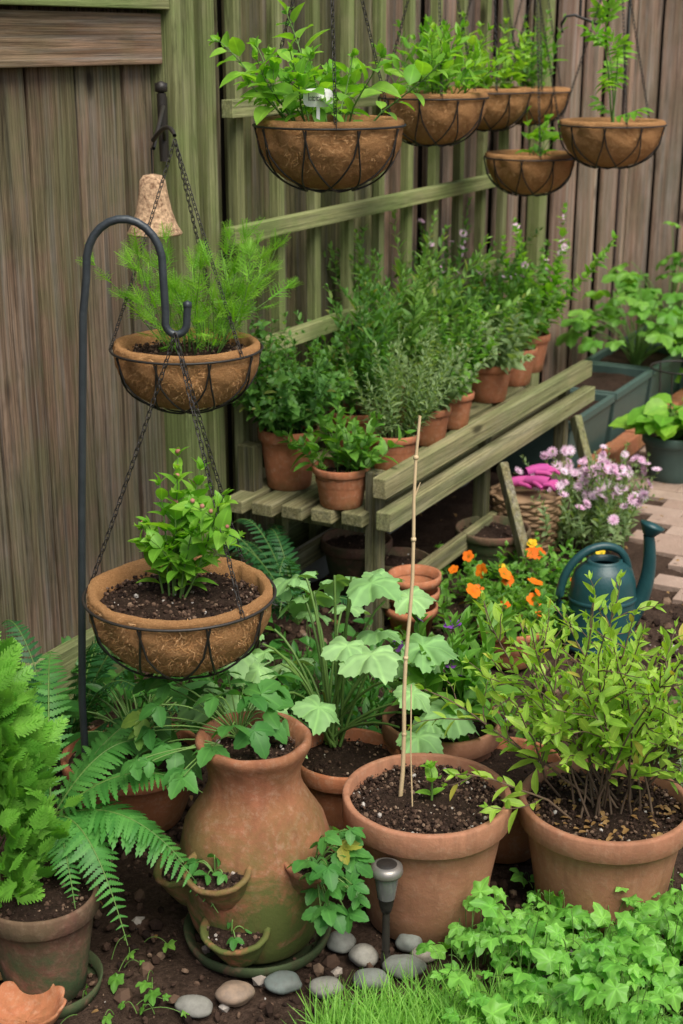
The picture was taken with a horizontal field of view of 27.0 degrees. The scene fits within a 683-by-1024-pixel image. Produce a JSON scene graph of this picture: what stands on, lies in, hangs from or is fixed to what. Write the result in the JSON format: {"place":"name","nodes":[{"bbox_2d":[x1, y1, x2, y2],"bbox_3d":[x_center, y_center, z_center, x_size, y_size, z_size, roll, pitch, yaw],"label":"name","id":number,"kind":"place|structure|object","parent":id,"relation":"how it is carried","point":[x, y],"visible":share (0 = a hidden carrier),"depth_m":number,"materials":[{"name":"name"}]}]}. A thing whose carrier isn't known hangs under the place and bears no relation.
{"place":"outdoors","nodes":[
{"label":"outdoors","id":0,"kind":"place"},
{"bbox_2d":[0,53,682,1023],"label":"ground","id":1,"kind":"structure","parent":0,"point":[432,529],"depth_m":3.06,"materials":[{"name":"soil"}]},
{"bbox_2d":[0,981,66,1023],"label":"scalloped terracotta bowl","id":2,"kind":"object","parent":1,"relation":"on","point":[18,1005],"visible":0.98,"depth_m":2.66,"materials":[{"name":"orange ceramic"}]},
{"bbox_2d":[0,632,102,1019],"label":"potted arborvitae","id":3,"kind":"object","parent":1,"relation":"on","point":[46,925],"visible":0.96,"depth_m":2.65,"materials":[{"name":"plant"}]},
{"bbox_2d":[1,620,178,770],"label":"shade fern","id":4,"kind":"object","parent":1,"relation":"on","point":[94,657],"visible":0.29,"depth_m":3.43,"materials":[{"name":"green plant"}]},
{"bbox_2d":[0,0,209,698],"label":"wooden fence","id":5,"kind":"object","parent":1,"relation":"on","point":[79,79],"visible":0.56,"depth_m":3.77,"materials":[{"name":"brown wood"}]},
{"bbox_2d":[127,81,182,237],"bbox_3d":[-0.472,-0.914,3.687,0.154,0.377,0.540,0,18,0],"label":"garden bell","id":6,"kind":"object","parent":5,"relation":"attached to","point":[149,184],"visible":0.85,"depth_m":3.59,"materials":[{"name":"ceramic"}]},
{"bbox_2d":[75,138,302,413],"bbox_3d":[-0.341,-0.563,3.400,0.417,0.625,0.488,16,24,40],"label":"hanging basket","id":7,"kind":"object","parent":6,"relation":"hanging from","point":[222,359],"visible":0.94,"depth_m":3.33,"materials":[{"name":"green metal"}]},
{"bbox_2d":[7,651,217,945],"bbox_3d":[-0.516,0.618,2.876,0.440,0.553,0.570,-5,19,-14],"label":"fern plant","id":8,"kind":"object","parent":1,"relation":"on","point":[94,824],"visible":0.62,"depth_m":2.75,"materials":[{"name":"green plant"}]},
{"bbox_2d":[60,934,189,1023],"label":"weeds","id":9,"kind":"object","parent":1,"relation":"on","point":[115,980],"visible":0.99,"depth_m":2.72,"materials":[{"name":"green plant"}]},
{"bbox_2d":[54,666,213,838],"bbox_3d":[-0.448,0.555,3.336,0.485,0.340,0.510,0,18,0],"label":"potted hellebore","id":10,"kind":"object","parent":1,"relation":"on","point":[161,808],"visible":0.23,"depth_m":3.27,"materials":[{"name":"plant"}]},
{"bbox_2d":[78,215,191,868],"bbox_3d":[-0.455,0.131,2.905,0.336,1.457,0.064,4,19,13],"label":"shepherd hook","id":11,"kind":"object","parent":1,"relation":"on","point":[106,223],"visible":0.92,"depth_m":2.76,"materials":[{"name":"grey metal"}]},
{"bbox_2d":[81,332,276,681],"bbox_3d":[-0.320,-0.006,2.759,0.384,0.666,0.384,0,18,0],"label":"hanging basket","id":12,"kind":"object","parent":11,"relation":"hanging from","point":[181,602],"visible":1,"depth_m":2.76,"materials":[{"name":"black metal"}]},
{"bbox_2d":[175,994,212,1017],"bbox_3d":[-0.280,0.938,2.698,0.075,0.037,0.054,5,19,15],"label":"river stone","id":13,"kind":"object","parent":1,"relation":"on","point":[197,1006],"visible":0.99,"depth_m":2.69,"materials":[{"name":"grey stone"}]},
{"bbox_2d":[50,591,404,733],"bbox_3d":[-0.372,0.457,3.853,1.160,0.280,0.891,0,18,0],"label":"shade groundcover","id":14,"kind":"object","parent":1,"relation":"on","point":[278,645],"visible":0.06,"depth_m":3.92,"materials":[{"name":"green plant"}]},
{"bbox_2d":[214,980,254,1006],"bbox_3d":[-0.207,0.925,2.731,0.068,0.046,0.071,16,24,39],"label":"river stone","id":15,"kind":"object","parent":1,"relation":"on","point":[234,993],"visible":1,"depth_m":2.71,"materials":[{"name":"beige stone"}]},
{"bbox_2d":[120,670,374,977],"bbox_3d":[-0.188,0.611,2.841,0.505,0.556,0.494,0,18,0],"label":"strawberry jar planter","id":16,"kind":"object","parent":1,"relation":"on","point":[268,850],"visible":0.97,"depth_m":2.74,"materials":[{"name":"ceramic"}]},
{"bbox_2d":[264,970,301,994],"bbox_3d":[-0.115,0.915,2.766,0.072,0.037,0.055,-9,20,-24],"label":"river stone","id":17,"kind":"object","parent":1,"relation":"on","point":[282,982],"visible":1,"depth_m":2.75,"materials":[{"name":"grey stone"}]},
{"bbox_2d":[208,518,366,624],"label":"shade fern","id":18,"kind":"object","parent":1,"relation":"on","point":[283,565],"visible":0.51,"depth_m":4.24,"materials":[{"name":"green plant"}]},
{"bbox_2d":[175,624,402,732],"bbox_3d":[-0.079,0.441,3.861,0.713,0.229,0.554,8,20,22],"label":"perennial foliage","id":19,"kind":"object","parent":1,"relation":"on","point":[373,692],"visible":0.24,"depth_m":3.78,"materials":[{"name":"green plant"}]},
{"bbox_2d":[213,0,372,564],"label":"wooden fence","id":20,"kind":"object","parent":1,"relation":"on","point":[256,168],"visible":0.12,"depth_m":4.67,"materials":[{"name":"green wood"}]},
{"bbox_2d":[309,976,343,998],"bbox_3d":[-0.029,0.920,2.751,0.061,0.037,0.051,-10,21,-26],"label":"river stone","id":21,"kind":"object","parent":1,"relation":"on","point":[314,986],"visible":0.73,"depth_m":2.74,"materials":[{"name":"grey stone"}]},
{"bbox_2d":[177,568,480,829],"bbox_3d":[-0.040,0.430,3.244,0.638,0.635,0.570,15,23,37],"label":"potted squash","id":22,"kind":"object","parent":1,"relation":"on","point":[336,757],"visible":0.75,"depth_m":3.19,"materials":[{"name":"plant"}]},
{"bbox_2d":[326,930,355,953],"bbox_3d":[0.000,0.873,2.893,0.064,0.037,0.062,-6,19,-17],"label":"river stone","id":23,"kind":"object","parent":1,"relation":"on","point":[338,942],"visible":0.83,"depth_m":2.87,"materials":[{"name":"grey stone"}]},
{"bbox_2d":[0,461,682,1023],"bbox_3d":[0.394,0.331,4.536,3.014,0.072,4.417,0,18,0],"label":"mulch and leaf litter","id":24,"kind":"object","parent":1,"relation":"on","point":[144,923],"visible":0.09,"depth_m":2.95,"materials":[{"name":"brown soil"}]},
{"bbox_2d":[193,0,513,560],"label":"garden trellis","id":25,"kind":"object","parent":1,"relation":"on","point":[313,218],"visible":0.24,"depth_m":4.65,"materials":[{"name":"green wood"}]},
{"bbox_2d":[320,528,392,595],"bbox_3d":[0.050,0.170,4.747,0.241,0.180,0.240,0,18,0],"label":"terracotta pot","id":26,"kind":"object","parent":1,"relation":"on","point":[343,550],"visible":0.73,"depth_m":4.68,"materials":[{"name":"ceramic"}]},
{"bbox_2d":[348,943,378,967],"bbox_3d":[0.045,0.887,2.846,0.061,0.045,0.054,-4,19,-13],"label":"river stone","id":27,"kind":"object","parent":1,"relation":"on","point":[361,954],"visible":0.95,"depth_m":2.83,"materials":[{"name":"beige stone"}]},
{"bbox_2d":[352,968,388,990],"bbox_3d":[0.058,0.912,2.774,0.076,0.041,0.053,3,19,8],"label":"river stone","id":28,"kind":"object","parent":1,"relation":"on","point":[372,975],"visible":0.79,"depth_m":2.76,"materials":[{"name":"grey stone"}]},
{"bbox_2d":[272,481,469,605],"bbox_3d":[0.120,0.046,5.279,0.060,0.140,1.900,10,21,27],"label":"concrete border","id":29,"kind":"object","parent":1,"relation":"on","point":[320,566],"depth_m":4.88,"materials":[{"name":"grey concrete"}]},
{"bbox_2d":[371,857,402,969],"bbox_3d":[0.088,0.802,2.807,0.065,0.247,0.065,0,18,0],"label":"solar path light","id":30,"kind":"object","parent":1,"relation":"on","point":[387,873],"visible":0.98,"depth_m":2.77,"materials":[{"name":"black metal"}]},
{"bbox_2d":[382,954,426,979],"bbox_3d":[0.124,0.898,2.813,0.089,0.045,0.058,4,19,11],"label":"river stone","id":31,"kind":"object","parent":1,"relation":"on","point":[394,960],"visible":0.8,"depth_m":2.80,"materials":[{"name":"grey stone"}]},
{"bbox_2d":[385,547,429,571],"bbox_3d":[0.190,0.221,4.626,0.200,0.160,0.200,0,18,0],"label":"terracotta pot","id":32,"kind":"object","parent":1,"relation":"on","point":[396,556],"visible":0.34,"depth_m":4.66,"materials":[{"name":"ceramic"}]},
{"bbox_2d":[395,934,422,952],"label":"river stone","id":33,"kind":"object","parent":1,"relation":"on","point":[407,943],"visible":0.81,"depth_m":2.87,"materials":[{"name":"grey stone"}]},
{"bbox_2d":[385,564,441,640],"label":"stacked terracotta pots","id":34,"kind":"object","parent":1,"relation":"on","point":[427,579],"visible":0.48,"depth_m":4.34,"materials":[{"name":"orange ceramic"}]},
{"bbox_2d":[230,360,604,630],"bbox_3d":[0.438,-0.103,5.006,0.821,0.585,1.890,10,21,27],"label":"wooden plant stand","id":35,"kind":"object","parent":1,"relation":"on","point":[482,442],"visible":0.56,"depth_m":4.61,"materials":[{"name":"brown wood"}]},
{"bbox_2d":[232,306,356,490],"bbox_3d":[-0.170,-0.338,4.367,0.444,0.552,0.544,-13,23,-35],"label":"potted oregano","id":36,"kind":"object","parent":35,"relation":"on","point":[282,406],"visible":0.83,"depth_m":4.33,"materials":[{"name":"plant"}]},
{"bbox_2d":[266,387,416,509],"bbox_3d":[-0.006,-0.199,4.282,0.356,0.342,0.365,-9,20,-25],"label":"potted mint","id":37,"kind":"object","parent":35,"relation":"on","point":[339,474],"visible":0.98,"depth_m":4.23,"materials":[{"name":"plant"}]},
{"bbox_2d":[294,252,413,450],"bbox_3d":[0.037,-0.523,4.712,0.398,0.686,0.590,0,18,0],"label":"potted tarragon","id":38,"kind":"object","parent":35,"relation":"on","point":[360,348],"visible":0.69,"depth_m":4.64,"materials":[{"name":"plant"}]},
{"bbox_2d":[340,321,467,470],"bbox_3d":[0.186,-0.376,4.604,0.385,0.474,0.337,-3,19,-9],"label":"potted rosemary","id":39,"kind":"object","parent":35,"relation":"on","point":[391,405],"visible":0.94,"depth_m":4.54,"materials":[{"name":"plant"}]},
{"bbox_2d":[323,209,536,425],"bbox_3d":[0.171,-0.701,5.147,0.833,0.750,0.723,14,23,36],"label":"potted tall herb","id":40,"kind":"object","parent":35,"relation":"on","point":[418,313],"visible":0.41,"depth_m":5.03,"materials":[{"name":"plant"}]},
{"bbox_2d":[381,311,497,446],"bbox_3d":[0.266,-0.463,4.903,0.490,0.451,0.478,0,18,0],"label":"potted savory","id":41,"kind":"object","parent":35,"relation":"on","point":[434,431],"visible":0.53,"depth_m":4.82,"materials":[{"name":"plant"}]},
{"bbox_2d":[400,284,516,429],"bbox_3d":[0.410,-0.558,5.112,0.338,0.501,0.500,11,21,30],"label":"potted thyme","id":42,"kind":"object","parent":35,"relation":"on","point":[459,416],"visible":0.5,"depth_m":5.06,"materials":[{"name":"plant"}]},
{"bbox_2d":[412,196,542,354],"bbox_3d":[0.412,-0.831,5.504,0.689,0.770,0.573,-16,24,-40],"label":"potted lavender","id":43,"kind":"object","parent":35,"relation":"on","point":[470,292],"visible":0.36,"depth_m":5.48,"materials":[{"name":"plant"}]},
{"bbox_2d":[426,290,545,403],"bbox_3d":[0.573,-0.635,5.480,0.510,0.414,0.444,11,21,30],"label":"potted sage","id":44,"kind":"object","parent":35,"relation":"on","point":[491,387],"visible":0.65,"depth_m":5.43,"materials":[{"name":"plant"}]},
{"bbox_2d":[462,239,571,386],"bbox_3d":[0.712,-0.805,5.729,0.466,0.580,0.530,0,18,0],"label":"potted parsley","id":45,"kind":"object","parent":35,"relation":"on","point":[518,377],"visible":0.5,"depth_m":5.72,"materials":[{"name":"plant"}]},
{"bbox_2d":[466,202,617,372],"bbox_3d":[0.784,-0.907,5.866,0.528,0.687,0.590,-11,21,-30],"label":"potted flowering herb","id":46,"kind":"object","parent":35,"relation":"on","point":[549,287],"visible":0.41,"depth_m":5.92,"materials":[{"name":"plant"}]},
{"bbox_2d":[411,947,436,962],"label":"river stone","id":47,"kind":"object","parent":1,"relation":"on","point":[426,957],"visible":0.35,"depth_m":2.84,"materials":[{"name":"beige stone"}]},
{"bbox_2d":[342,416,511,944],"bbox_3d":[0.175,0.342,2.838,0.348,1.060,0.348,0,18,0],"label":"potted seedling","id":48,"kind":"object","parent":1,"relation":"on","point":[422,827],"visible":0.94,"depth_m":2.86,"materials":[{"name":"brown ceramic"}]},
{"bbox_2d":[377,542,527,643],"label":"groundcover plant","id":49,"kind":"object","parent":1,"relation":"on","point":[443,586],"visible":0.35,"depth_m":4.56,"materials":[{"name":"green plant"}]},
{"bbox_2d":[382,600,532,762],"bbox_3d":[0.265,0.464,3.321,0.360,0.523,0.320,0,18,0],"label":"potted pepper plant","id":50,"kind":"object","parent":1,"relation":"on","point":[474,746],"visible":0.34,"depth_m":3.27,"materials":[{"name":"green plant"}]},
{"bbox_2d":[455,515,530,572],"bbox_3d":[0.520,0.117,4.908,0.261,0.140,0.260,0,18,0],"label":"terracotta pot","id":51,"kind":"object","parent":1,"relation":"on","point":[485,543],"visible":0.62,"depth_m":4.83,"materials":[{"name":"ceramic"}]},
{"bbox_2d":[383,0,638,388],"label":"wooden fence","id":52,"kind":"object","parent":1,"relation":"on","point":[589,195],"visible":0.25,"depth_m":6.77,"materials":[{"name":"red wood"}]},
{"bbox_2d":[466,577,569,669],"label":"potted pansies","id":53,"kind":"object","parent":1,"relation":"on","point":[531,615],"visible":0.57,"depth_m":4.17,"materials":[{"name":"plant"}]},
{"bbox_2d":[479,737,561,863],"bbox_3d":[0.370,0.663,3.234,0.280,0.200,0.280,0,18,0],"label":"terracotta pot","id":54,"kind":"object","parent":1,"relation":"on","point":[513,847],"visible":0.31,"depth_m":3.19,"materials":[{"name":"ceramic"}]},
{"bbox_2d":[489,483,562,554],"bbox_3d":[0.660,0.028,5.110,0.273,0.220,0.273,0,18,0],"label":"wicker basket","id":55,"kind":"object","parent":1,"relation":"on","point":[532,520],"visible":0.5,"depth_m":5.02,"materials":[{"name":"brown wicker"}]},
{"bbox_2d":[512,464,559,490],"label":"pink garden gloves","id":56,"kind":"object","parent":55,"relation":"on","point":[541,482],"visible":0.94,"depth_m":5.03,"materials":[{"name":"fabric"}]},
{"bbox_2d":[448,531,605,644],"bbox_3d":[0.613,0.222,4.591,0.541,0.206,0.741,0,18,0],"label":"orange pansy flower bed","id":57,"kind":"object","parent":1,"relation":"on","point":[503,574],"visible":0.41,"depth_m":4.59,"materials":[{"name":"green plant"}]},
{"bbox_2d":[407,569,682,938],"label":"potted shrub","id":58,"kind":"object","parent":1,"relation":"on","point":[597,827],"visible":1,"depth_m":2.85,"materials":[{"name":"green plant"}]},
{"bbox_2d":[416,873,682,1023],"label":"ivy groundcover","id":59,"kind":"object","parent":1,"relation":"on","point":[623,965],"visible":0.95,"depth_m":2.67,"materials":[{"name":"green plant"}]},
{"bbox_2d":[498,389,614,475],"bbox_3d":[0.918,-0.346,6.173,0.364,0.260,0.554,10,21,27],"label":"planter trough","id":60,"kind":"object","parent":1,"relation":"on","point":[594,414],"visible":0.25,"depth_m":6.03,"materials":[{"name":"plastic"}]},
{"bbox_2d":[483,867,682,953],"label":"ivy groundcover","id":61,"kind":"object","parent":1,"relation":"on","point":[517,875],"visible":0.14,"depth_m":2.88,"materials":[{"name":"green plant"}]},
{"bbox_2d":[513,441,661,555],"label":"pink aster plant","id":62,"kind":"object","parent":1,"relation":"on","point":[595,506],"visible":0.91,"depth_m":5.03,"materials":[{"name":"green plant"}]},
{"bbox_2d":[500,660,682,763],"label":"perennial foliage","id":63,"kind":"object","parent":1,"relation":"on","point":[680,672],"visible":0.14,"depth_m":3.72,"materials":[{"name":"green plant"}]},
{"bbox_2d":[555,519,664,656],"bbox_3d":[0.802,0.217,4.255,0.268,0.403,0.202,11,22,31],"label":"watering can","id":64,"kind":"object","parent":1,"relation":"on","point":[606,567],"visible":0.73,"depth_m":4.22,"materials":[{"name":"teal plastic"}]},
{"bbox_2d":[571,363,652,444],"bbox_3d":[1.192,-0.506,6.653,0.364,0.260,0.544,10,21,27],"label":"planter trough","id":65,"kind":"object","parent":1,"relation":"on","point":[627,387],"visible":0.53,"depth_m":6.62,"materials":[{"name":"plastic"}]},
{"bbox_2d":[576,388,682,482],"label":"brick edging","id":66,"kind":"object","parent":1,"relation":"on","point":[618,446],"visible":0.3,"depth_m":6.31,"materials":[{"name":"brick"}]},
{"bbox_2d":[584,342,681,404],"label":"planter trough","id":67,"kind":"object","parent":1,"relation":"on","point":[617,357],"visible":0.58,"depth_m":7.09,"materials":[{"name":"plastic"}]},
{"bbox_2d":[555,270,682,364],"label":"cucumber plant","id":68,"kind":"object","parent":67,"relation":"on","point":[643,305],"visible":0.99,"depth_m":6.93,"materials":[{"name":"green plant"}]},
{"bbox_2d":[618,0,682,340],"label":"wooden fence","id":69,"kind":"object","parent":1,"relation":"on","point":[654,194],"visible":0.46,"depth_m":7.67,"materials":[{"name":"red wood"}]},
{"bbox_2d":[624,325,682,391],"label":"planter trough","id":70,"kind":"object","parent":1,"relation":"on","point":[679,386],"visible":0.08,"depth_m":7.38,"materials":[{"name":"plastic"}]},
{"bbox_2d":[601,221,682,327],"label":"cucumber plant","id":71,"kind":"object","parent":70,"relation":"on","point":[625,288],"visible":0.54,"depth_m":7.33,"materials":[{"name":"green plant"}]},
{"bbox_2d":[658,735,682,787],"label":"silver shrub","id":72,"kind":"object","parent":1,"relation":"on","point":[681,762],"visible":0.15,"depth_m":3.38,"materials":[{"name":"green plant"}]},
{"bbox_2d":[283,954,671,1023],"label":"grass","id":73,"kind":"structure","parent":0,"point":[414,1008],"depth_m":2.63,"materials":[{"name":"green plant"}]},
{"bbox_2d":[627,7,630,52],"label":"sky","id":74,"kind":"structure","parent":0,"point":[630,7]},
{"bbox_2d":[610,447,682,644],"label":"brick path","id":75,"kind":"structure","parent":0,"point":[669,543],"depth_m":5.40,"materials":[{"name":"beige brick"}]},
{"bbox_2d":[609,393,682,483],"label":"potted lettuce","id":76,"kind":"object","parent":75,"relation":"on","point":[655,425],"visible":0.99,"depth_m":5.83,"materials":[{"name":"plant"}]},
{"bbox_2d":[650,360,682,416],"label":"wire plant support","id":77,"kind":"object","parent":75,"relation":"on","point":[659,370],"visible":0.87,"depth_m":6.05,"materials":[{"name":"black metal"}]},
{"bbox_2d":[665,323,682,382],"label":"vegetable plant","id":78,"kind":"object","parent":75,"relation":"on","point":[678,378],"visible":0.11,"depth_m":7.22,"materials":[{"name":"green plant"}]},
{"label":"basket wall brackets","id":79,"kind":"object","parent":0,"visible":0},
{"bbox_2d":[207,0,463,192],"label":"hanging basket","id":80,"kind":"object","parent":79,"relation":"hanging from","point":[320,149],"visible":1,"depth_m":3.40,"materials":[{"name":"black metal"}]},
{"bbox_2d":[369,0,506,146],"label":"hanging basket","id":81,"kind":"object","parent":79,"relation":"hanging from","point":[443,117],"visible":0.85,"depth_m":4.40,"materials":[{"name":"metal"}]},
{"bbox_2d":[431,0,534,131],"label":"hanging basket","id":82,"kind":"object","parent":79,"relation":"hanging from","point":[507,106],"visible":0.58,"depth_m":5.17,"materials":[{"name":"metal"}]},
{"bbox_2d":[483,0,575,196],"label":"hanging basket","id":83,"kind":"object","parent":79,"relation":"hanging from","point":[535,170],"visible":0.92,"depth_m":5.19,"materials":[{"name":"black metal"}]},
{"bbox_2d":[499,0,570,125],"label":"hanging basket","id":84,"kind":"object","parent":79,"relation":"hanging from","point":[547,103],"visible":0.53,"depth_m":5.77,"materials":[{"name":"metal"}]},
{"bbox_2d":[560,0,598,32],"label":"iron hook","id":85,"kind":"object","parent":79,"relation":"attached to","point":[579,16],"visible":0.73,"depth_m":5.00,"materials":[{"name":"black metal"}]},
{"bbox_2d":[557,0,666,168],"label":"hanging basket","id":86,"kind":"object","parent":79,"relation":"hanging from","point":[626,140],"visible":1,"depth_m":4.90,"materials":[{"name":"black metal"}]}
]}

